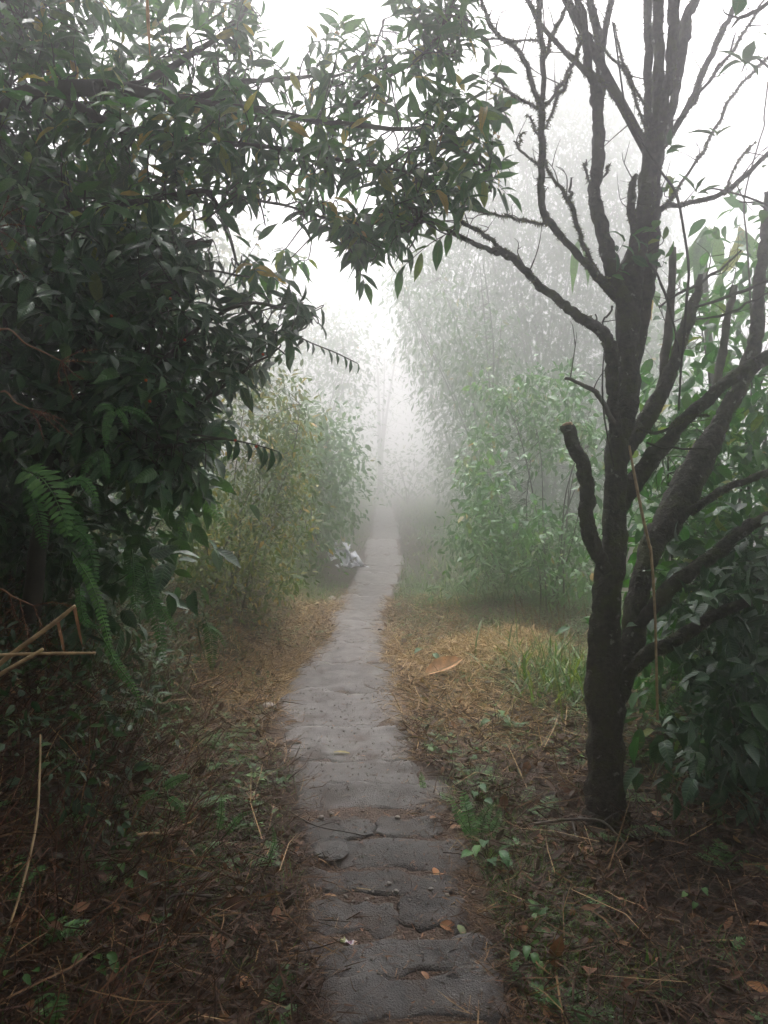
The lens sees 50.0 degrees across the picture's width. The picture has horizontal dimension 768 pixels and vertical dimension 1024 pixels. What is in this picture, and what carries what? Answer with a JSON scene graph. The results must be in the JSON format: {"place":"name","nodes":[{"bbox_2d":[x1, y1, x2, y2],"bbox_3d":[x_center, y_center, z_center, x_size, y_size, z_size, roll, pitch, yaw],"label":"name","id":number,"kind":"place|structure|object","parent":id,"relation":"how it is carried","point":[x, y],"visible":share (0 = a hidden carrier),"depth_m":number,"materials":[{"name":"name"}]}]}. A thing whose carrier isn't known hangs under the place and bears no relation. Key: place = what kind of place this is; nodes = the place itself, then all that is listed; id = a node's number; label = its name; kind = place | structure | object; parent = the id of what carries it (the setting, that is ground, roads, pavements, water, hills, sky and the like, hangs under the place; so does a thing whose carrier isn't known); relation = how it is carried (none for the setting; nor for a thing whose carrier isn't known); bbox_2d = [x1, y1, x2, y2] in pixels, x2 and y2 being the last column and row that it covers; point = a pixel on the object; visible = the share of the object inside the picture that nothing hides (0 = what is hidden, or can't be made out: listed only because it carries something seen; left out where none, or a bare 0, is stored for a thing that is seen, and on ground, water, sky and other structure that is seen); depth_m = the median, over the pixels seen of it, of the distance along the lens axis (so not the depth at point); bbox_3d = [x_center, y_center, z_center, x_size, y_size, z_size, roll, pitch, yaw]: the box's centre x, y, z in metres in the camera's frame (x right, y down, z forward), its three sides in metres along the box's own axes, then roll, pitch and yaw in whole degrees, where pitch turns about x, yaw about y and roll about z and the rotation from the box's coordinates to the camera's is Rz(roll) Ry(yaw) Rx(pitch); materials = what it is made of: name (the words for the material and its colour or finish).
{"place":"outdoors","nodes":[
{"label":"outdoors","id":0,"kind":"place"},
{"bbox_2d":[0,450,767,1023],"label":"ground","id":1,"kind":"structure","parent":0,"point":[366,526],"depth_m":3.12,"materials":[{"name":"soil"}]},
{"bbox_2d":[0,195,35,278],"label":"reed","id":2,"kind":"object","parent":1,"relation":"on","point":[6,214],"visible":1,"depth_m":2.13,"materials":[{"name":"plant"}]},
{"bbox_2d":[2,734,40,942],"bbox_3d":[-0.907,0.883,2.050,0.058,0.537,0.426,0,2,-2],"label":"dry cane","id":3,"kind":"object","parent":1,"relation":"on","point":[33,839],"visible":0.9,"depth_m":2.09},
{"bbox_2d":[3,967,39,985],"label":"young plant","id":4,"kind":"object","parent":1,"relation":"on","point":[27,979],"visible":0.87,"depth_m":1.81,"materials":[{"name":"green plant"}]},
{"bbox_2d":[0,648,43,676],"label":"dry cane","id":5,"kind":"object","parent":1,"relation":"on","point":[16,664],"visible":1,"depth_m":1.90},
{"bbox_2d":[1,719,42,747],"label":"young plant","id":6,"kind":"object","parent":1,"relation":"on","point":[27,734],"visible":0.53,"depth_m":2.56,"materials":[{"name":"green plant"}]},
{"bbox_2d":[0,588,71,644],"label":"reed","id":7,"kind":"object","parent":1,"relation":"on","point":[12,604],"visible":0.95,"depth_m":2.04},
{"bbox_2d":[0,390,72,440],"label":"reed","id":8,"kind":"object","parent":1,"relation":"on","point":[33,410],"visible":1,"depth_m":2.01,"materials":[{"name":"plant"}]},
{"bbox_2d":[0,605,82,665],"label":"dry cane","id":9,"kind":"object","parent":1,"relation":"on","point":[57,620],"visible":0.98,"depth_m":1.94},
{"bbox_2d":[0,652,95,655],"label":"dry cane","id":10,"kind":"object","parent":1,"relation":"on","point":[41,653],"visible":0.94,"depth_m":1.93,"materials":[{"name":"brown plant"}]},
{"bbox_2d":[0,328,98,399],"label":"reed","id":11,"kind":"object","parent":1,"relation":"on","point":[63,364],"visible":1,"depth_m":1.99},
{"bbox_2d":[14,463,100,585],"bbox_3d":[-1.513,0.083,3.568,0.229,0.540,2.902,-1,2,-26],"label":"fern","id":12,"kind":"object","parent":1,"relation":"on","point":[33,483],"visible":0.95,"depth_m":2.37,"materials":[{"name":"green plant"}]},
{"bbox_2d":[71,951,118,975],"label":"young plant","id":13,"kind":"object","parent":1,"relation":"on","point":[112,957],"visible":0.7,"depth_m":2.00,"materials":[{"name":"green plant"}]},
{"bbox_2d":[69,552,139,708],"bbox_3d":[-1.234,0.373,3.374,0.165,0.590,2.484,-1,2,-23],"label":"fern","id":14,"kind":"object","parent":1,"relation":"on","point":[107,643],"visible":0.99,"depth_m":2.33,"materials":[{"name":"green plant"}]},
{"bbox_2d":[0,531,213,860],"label":"bank herbs","id":15,"kind":"object","parent":1,"relation":"on","point":[76,803],"visible":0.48,"depth_m":2.96,"materials":[{"name":"green plant"}]},
{"bbox_2d":[80,403,153,478],"bbox_3d":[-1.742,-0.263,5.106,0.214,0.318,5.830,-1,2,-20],"label":"fern","id":16,"kind":"object","parent":1,"relation":"on","point":[120,412],"visible":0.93,"depth_m":2.40,"materials":[{"name":"green plant"}]},
{"bbox_2d":[99,858,147,887],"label":"young plant","id":17,"kind":"object","parent":1,"relation":"on","point":[141,873],"visible":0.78,"depth_m":2.38,"materials":[{"name":"green plant"}]},
{"bbox_2d":[0,0,264,677],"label":"dense shrub","id":18,"kind":"object","parent":1,"relation":"on","point":[15,521],"visible":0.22,"depth_m":3.53,"materials":[{"name":"green plant"}]},
{"bbox_2d":[0,475,268,1023],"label":"bank tangle","id":19,"kind":"object","parent":1,"relation":"on","point":[21,915],"visible":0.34,"depth_m":2.68,"materials":[{"name":"brown plant"}]},
{"bbox_2d":[123,549,177,666],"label":"fern","id":20,"kind":"object","parent":1,"relation":"on","point":[157,600],"visible":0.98,"depth_m":2.86,"materials":[{"name":"green plant"}]},
{"bbox_2d":[137,773,191,824],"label":"fern","id":21,"kind":"object","parent":1,"relation":"on","point":[168,782],"visible":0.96,"depth_m":2.72,"materials":[{"name":"green plant"}]},
{"bbox_2d":[139,892,211,970],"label":"fallen twig","id":22,"kind":"object","parent":1,"relation":"on","point":[189,894],"visible":0.73,"depth_m":2.52,"materials":[{"name":"brown wood"}]},
{"bbox_2d":[0,190,359,623],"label":"berry shrub","id":23,"kind":"object","parent":1,"relation":"on","point":[161,454],"visible":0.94,"depth_m":2.68,"materials":[{"name":"green plant"}]},
{"bbox_2d":[177,455,233,557],"bbox_3d":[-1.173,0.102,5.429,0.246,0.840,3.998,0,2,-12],"label":"fern","id":24,"kind":"object","parent":1,"relation":"on","point":[213,505],"visible":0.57,"depth_m":3.53,"materials":[{"name":"green plant"}]},
{"bbox_2d":[197,619,225,669],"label":"fern","id":25,"kind":"object","parent":1,"relation":"on","point":[212,629],"visible":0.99,"depth_m":3.26,"materials":[{"name":"green plant"}]},
{"bbox_2d":[139,175,299,424],"bbox_3d":[-3.789,-4.304,17.018,3.766,6.565,5.641,0,2,-10],"label":"foggy tree","id":26,"kind":"object","parent":1,"relation":"on","point":[222,245],"visible":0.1,"depth_m":16.20,"materials":[{"name":"green plant"}]},
{"bbox_2d":[210,934,230,962],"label":"fallen leaf","id":27,"kind":"object","parent":1,"relation":"on","point":[216,941],"visible":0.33,"depth_m":2.44,"materials":[{"name":"brown plant"}]},
{"bbox_2d":[208,762,240,785],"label":"young plant","id":28,"kind":"object","parent":1,"relation":"on","point":[236,780],"visible":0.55,"depth_m":3.79,"materials":[{"name":"green plant"}]},
{"bbox_2d":[240,976,252,987],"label":"fallen leaf","id":29,"kind":"object","parent":1,"relation":"on","point":[241,983],"visible":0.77,"depth_m":2.32,"materials":[{"name":"brown plant"}]},
{"bbox_2d":[216,797,277,859],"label":"fern","id":30,"kind":"object","parent":1,"relation":"on","point":[220,810],"visible":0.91,"depth_m":2.89,"materials":[{"name":"green plant"}]},
{"bbox_2d":[160,351,335,633],"bbox_3d":[-1.226,-0.138,7.233,1.717,2.421,2.954,0,2,0],"label":"yellowing shrub","id":31,"kind":"object","parent":1,"relation":"on","point":[247,569],"visible":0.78,"depth_m":6.54,"materials":[{"name":"green plant"}]},
{"bbox_2d":[0,0,521,315],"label":"overhanging tree","id":32,"kind":"object","parent":1,"relation":"on","point":[223,107],"visible":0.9,"depth_m":3.13,"materials":[{"name":"green plant"}]},
{"bbox_2d":[195,202,330,457],"bbox_3d":[-5.453,-6.867,33.195,6.456,9.775,9.764,0,2,-13],"label":"tree","id":33,"kind":"object","parent":1,"relation":"on","point":[286,369],"visible":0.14,"depth_m":32.33,"materials":[{"name":"green plant"}]},
{"bbox_2d":[255,714,272,722],"bbox_3d":[-0.728,1.240,4.923,0.109,0.052,0.117,1,3,29],"label":"stone","id":34,"kind":"object","parent":1,"relation":"on","point":[257,717],"visible":0.3,"depth_m":4.89,"materials":[{"name":"grey stone"}]},
{"bbox_2d":[259,703,277,712],"bbox_3d":[-0.723,1.225,5.120,0.128,0.078,0.118,-5,2,-17],"label":"stone","id":35,"kind":"object","parent":1,"relation":"on","point":[269,706],"visible":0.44,"depth_m":5.09,"materials":[{"name":"grey stone"}]},
{"bbox_2d":[241,384,381,585],"bbox_3d":[-1.126,-0.448,12.686,2.320,2.948,4.430,0,2,0],"label":"leafy bush","id":36,"kind":"object","parent":1,"relation":"on","point":[334,489],"visible":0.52,"depth_m":12.02,"materials":[{"name":"green plant"}]},
{"bbox_2d":[225,276,403,476],"bbox_3d":[-2.611,-4.936,29.631,6.625,8.227,9.642,0,2,0],"label":"pale tree","id":37,"kind":"object","parent":1,"relation":"on","point":[335,345],"visible":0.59,"depth_m":28.63,"materials":[{"name":"green plant"}]},
{"bbox_2d":[0,507,736,1023],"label":"ground weeds","id":38,"kind":"object","parent":1,"relation":"on","point":[552,1001],"visible":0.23,"depth_m":4.09,"materials":[{"name":"green plant"}]},
{"bbox_2d":[298,278,463,497],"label":"bare tree","id":39,"kind":"object","parent":1,"relation":"on","point":[381,433],"visible":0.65,"depth_m":46.80,"materials":[{"name":"grey plant"}]},
{"bbox_2d":[0,475,767,1023],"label":"straw","id":40,"kind":"object","parent":1,"relation":"on","point":[412,665],"visible":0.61,"depth_m":2.98,"materials":[{"name":"brown plant"}]},
{"bbox_2d":[132,832,173,836],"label":"fallen twig","id":41,"kind":"object","parent":40,"relation":"on","point":[150,833],"visible":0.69,"depth_m":2.77,"materials":[{"name":"wood"}]},
{"bbox_2d":[178,839,198,860],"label":"fallen twig","id":42,"kind":"object","parent":40,"relation":"on","point":[188,848],"visible":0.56,"depth_m":2.91,"materials":[{"name":"wood"}]},
{"bbox_2d":[287,809,364,835],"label":"fallen twig","id":43,"kind":"object","parent":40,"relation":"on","point":[321,826],"visible":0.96,"depth_m":3.31,"materials":[{"name":"brown wood"}]},
{"bbox_2d":[425,656,462,673],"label":"fallen leaf","id":44,"kind":"object","parent":40,"relation":"on","point":[448,662],"visible":0.97,"depth_m":5.84,"materials":[{"name":"brown plant"}]},
{"bbox_2d":[513,729,568,749],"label":"fallen twig","id":45,"kind":"object","parent":40,"relation":"on","point":[533,734],"visible":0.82,"depth_m":4.53,"materials":[{"name":"wood"}]},
{"bbox_2d":[659,917,690,932],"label":"fallen twig","id":46,"kind":"object","parent":40,"relation":"on","point":[673,921],"visible":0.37,"depth_m":2.71,"materials":[{"name":"wood"}]},
{"bbox_2d":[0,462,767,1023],"bbox_3d":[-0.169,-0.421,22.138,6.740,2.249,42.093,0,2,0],"label":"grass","id":47,"kind":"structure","parent":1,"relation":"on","point":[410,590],"depth_m":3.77,"materials":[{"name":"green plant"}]},
{"bbox_2d":[0,613,767,1023],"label":"fern tufts","id":48,"kind":"object","parent":1,"relation":"on","point":[290,1005],"visible":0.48,"depth_m":2.88,"materials":[{"name":"green plant"}]},
{"bbox_2d":[311,419,487,508],"bbox_3d":[0.576,-2.493,38.946,11.523,4.776,13.001,0,2,0],"label":"end thicket","id":49,"kind":"object","parent":1,"relation":"on","point":[429,477],"visible":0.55,"depth_m":36.77,"materials":[{"name":"green plant"}]},
{"bbox_2d":[414,647,439,666],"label":"young plant","id":50,"kind":"object","parent":1,"relation":"on","point":[435,655],"visible":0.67,"depth_m":6.09,"materials":[{"name":"green plant"}]},
{"bbox_2d":[366,239,550,534],"bbox_3d":[1.511,-2.675,17.595,3.927,6.755,4.559,0,2,0],"label":"slender tree","id":51,"kind":"object","parent":1,"relation":"on","point":[469,380],"visible":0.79,"depth_m":17.04,"materials":[{"name":"green plant"}]},
{"bbox_2d":[449,790,502,843],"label":"fern","id":52,"kind":"object","parent":1,"relation":"on","point":[465,826],"visible":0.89,"depth_m":3.28,"materials":[{"name":"green plant"}]},
{"bbox_2d":[465,784,492,809],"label":"young plant","id":53,"kind":"object","parent":1,"relation":"on","point":[483,787],"visible":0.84,"depth_m":3.49,"materials":[{"name":"green plant"}]},
{"bbox_2d":[461,839,512,868],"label":"young plant","id":54,"kind":"object","parent":1,"relation":"on","point":[504,854],"visible":0.95,"depth_m":3.01,"materials":[{"name":"green plant"}]},
{"bbox_2d":[480,703,510,727],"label":"young plant","id":55,"kind":"object","parent":1,"relation":"on","point":[486,720],"visible":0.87,"depth_m":4.68,"materials":[{"name":"green plant"}]},
{"bbox_2d":[396,485,622,616],"bbox_3d":[1.649,0.394,10.052,3.068,1.463,3.476,0,2,0],"label":"dark thicket","id":56,"kind":"object","parent":1,"relation":"on","point":[552,524],"visible":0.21,"depth_m":10.06,"materials":[{"name":"green plant"}]},
{"bbox_2d":[443,354,607,616],"bbox_3d":[1.687,-0.213,8.998,2.055,3.153,3.494,0,2,8],"label":"pale leaf shrub","id":57,"kind":"object","parent":1,"relation":"on","point":[523,576],"visible":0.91,"depth_m":8.79,"materials":[{"name":"green plant"}]},
{"bbox_2d":[510,945,543,976],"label":"young plant","id":58,"kind":"object","parent":1,"relation":"on","point":[527,952],"visible":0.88,"depth_m":2.37,"materials":[{"name":"green plant"}]},
{"bbox_2d":[374,6,701,529],"bbox_3d":[5.706,-8.438,27.081,12.005,19.017,8.828,0,2,0],"label":"tree","id":59,"kind":"object","parent":1,"relation":"on","point":[511,237],"visible":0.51,"depth_m":25.53,"materials":[{"name":"green plant"}]},
{"bbox_2d":[440,584,672,738],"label":"tall grass","id":60,"kind":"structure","parent":1,"relation":"on","point":[555,663],"depth_m":5.48,"materials":[{"name":"green plant"}]},
{"bbox_2d":[558,778,575,794],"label":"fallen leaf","id":61,"kind":"object","parent":1,"relation":"on","point":[561,784],"visible":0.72,"depth_m":3.79,"materials":[{"name":"brown plant"}]},
{"bbox_2d":[398,0,767,833],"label":"mossy tree","id":62,"kind":"object","parent":1,"relation":"on","point":[620,658],"visible":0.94,"depth_m":3.51,"materials":[{"name":"brown plant"}]},
{"bbox_2d":[601,338,614,466],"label":"vine","id":63,"kind":"object","parent":62,"relation":"hanging from","point":[603,405],"visible":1,"depth_m":3.27,"materials":[{"name":"brown plant"}]},
{"bbox_2d":[628,445,658,719],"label":"vine","id":64,"kind":"object","parent":62,"relation":"hanging from","point":[652,571],"visible":1,"depth_m":3.41,"materials":[{"name":"plant"}]},
{"bbox_2d":[612,21,689,410],"bbox_3d":[1.089,-1.221,3.377,0.316,1.607,0.064,1,2,16],"label":"vine","id":65,"kind":"object","parent":62,"relation":"hanging from","point":[683,230],"visible":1,"depth_m":3.34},
{"bbox_2d":[743,81,767,311],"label":"vine","id":66,"kind":"object","parent":62,"relation":"hanging from","point":[745,226],"visible":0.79,"depth_m":4.20,"materials":[{"name":"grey plant"}]},
{"bbox_2d":[528,810,643,880],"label":"fallen twig","id":67,"kind":"object","parent":1,"relation":"on","point":[590,819],"visible":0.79,"depth_m":3.40,"materials":[{"name":"brown wood"}]},
{"bbox_2d":[632,981,685,1001],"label":"young plant","id":68,"kind":"object","parent":1,"relation":"on","point":[673,989],"visible":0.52,"depth_m":2.33,"materials":[{"name":"green plant"}]},
{"bbox_2d":[555,187,767,773],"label":"broadleaf shrub","id":69,"kind":"object","parent":1,"relation":"on","point":[750,456],"visible":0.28,"depth_m":4.52,"materials":[{"name":"green plant"}]},
{"bbox_2d":[640,683,691,719],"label":"fern","id":70,"kind":"object","parent":1,"relation":"on","point":[671,700],"visible":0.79,"depth_m":3.68,"materials":[{"name":"green plant"}]},
{"bbox_2d":[570,226,765,513],"bbox_3d":[2.231,-0.472,6.536,1.553,3.578,0.294,0,2,0],"label":"leaf tree","id":71,"kind":"object","parent":1,"relation":"on","point":[696,251],"visible":0.36,"depth_m":6.45,"materials":[{"name":"green plant"}]},
{"bbox_2d":[590,226,767,547],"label":"hazy tree","id":72,"kind":"object","parent":1,"relation":"on","point":[687,364],"visible":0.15,"depth_m":16.30,"materials":[{"name":"green plant"}]},
{"bbox_2d":[621,502,767,832],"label":"shadow shrub","id":73,"kind":"object","parent":1,"relation":"on","point":[736,636],"visible":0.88,"depth_m":3.48,"materials":[{"name":"green plant"}]},
{"bbox_2d":[681,887,707,909],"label":"young plant","id":74,"kind":"object","parent":1,"relation":"on","point":[704,890],"visible":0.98,"depth_m":2.79,"materials":[{"name":"green plant"}]},
{"bbox_2d":[679,0,767,222],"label":"sparse tree","id":75,"kind":"object","parent":1,"relation":"on","point":[748,51],"visible":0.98,"depth_m":3.28,"materials":[{"name":"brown plant"}]},
{"bbox_2d":[736,787,767,825],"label":"young plant","id":76,"kind":"object","parent":1,"relation":"on","point":[740,818],"visible":0.96,"depth_m":3.38,"materials":[{"name":"green plant"}]},
{"bbox_2d":[746,981,767,991],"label":"fallen leaf","id":77,"kind":"object","parent":1,"relation":"on","point":[758,987],"visible":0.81,"depth_m":2.34,"materials":[{"name":"brown plant"}]},
{"bbox_2d":[0,0,767,497],"label":"sky","id":78,"kind":"structure","parent":0,"point":[289,18],"materials":[{"name":"white"}]},
{"bbox_2d":[266,489,535,1023],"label":"path","id":79,"kind":"structure","parent":0,"point":[383,557],"depth_m":3.32,"materials":[{"name":"stone"}]},
{"bbox_2d":[312,840,348,860],"bbox_3d":[-0.198,1.297,3.152,0.132,0.034,0.152,6,7,39],"label":"stone","id":80,"kind":"object","parent":79,"relation":"on","point":[337,847],"visible":0.93,"depth_m":3.13,"materials":[{"name":"grey stone"}]},
{"bbox_2d":[327,542,369,567],"bbox_3d":[-0.545,0.699,13.103,0.825,0.473,0.659,0,2,0],"label":"plastic sheet","id":81,"kind":"object","parent":79,"relation":"on","point":[347,561],"visible":0.73,"depth_m":13.07,"materials":[{"name":"white plastic"}]},
{"bbox_2d":[340,937,356,944],"bbox_3d":[-0.109,1.336,2.559,0.052,0.014,0.023,1,3,32],"label":"wrapper","id":82,"kind":"object","parent":79,"relation":"on","point":[344,940],"visible":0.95,"depth_m":2.56,"materials":[{"name":"white plastic"}]},
{"bbox_2d":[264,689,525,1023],"bbox_3d":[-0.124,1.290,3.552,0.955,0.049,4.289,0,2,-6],"label":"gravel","id":83,"kind":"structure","parent":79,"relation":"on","point":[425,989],"depth_m":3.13,"materials":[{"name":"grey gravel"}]},
{"bbox_2d":[418,771,426,787],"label":"fern","id":84,"kind":"object","parent":79,"relation":"on","point":[422,781],"visible":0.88,"depth_m":3.79,"materials":[{"name":"green plant"}]},
{"bbox_2d":[421,971,429,979],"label":"fallen leaf","id":85,"kind":"object","parent":79,"relation":"on","point":[425,974],"visible":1,"depth_m":2.36,"materials":[{"name":"brown plant"}]},
{"bbox_2d":[432,867,442,874],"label":"fallen leaf","id":86,"kind":"object","parent":79,"relation":"on","point":[435,870],"visible":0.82,"depth_m":3.01,"materials":[{"name":"orange plant"}]},
{"bbox_2d":[440,920,454,931],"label":"fallen leaf","id":87,"kind":"object","parent":79,"relation":"on","point":[444,924],"visible":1,"depth_m":2.65,"materials":[{"name":"brown plant"}]},
{"bbox_2d":[457,925,465,933],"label":"fallen leaf","id":88,"kind":"object","parent":79,"relation":"on","point":[460,928],"visible":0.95,"depth_m":2.60,"materials":[{"name":"green plant"}]}
]}

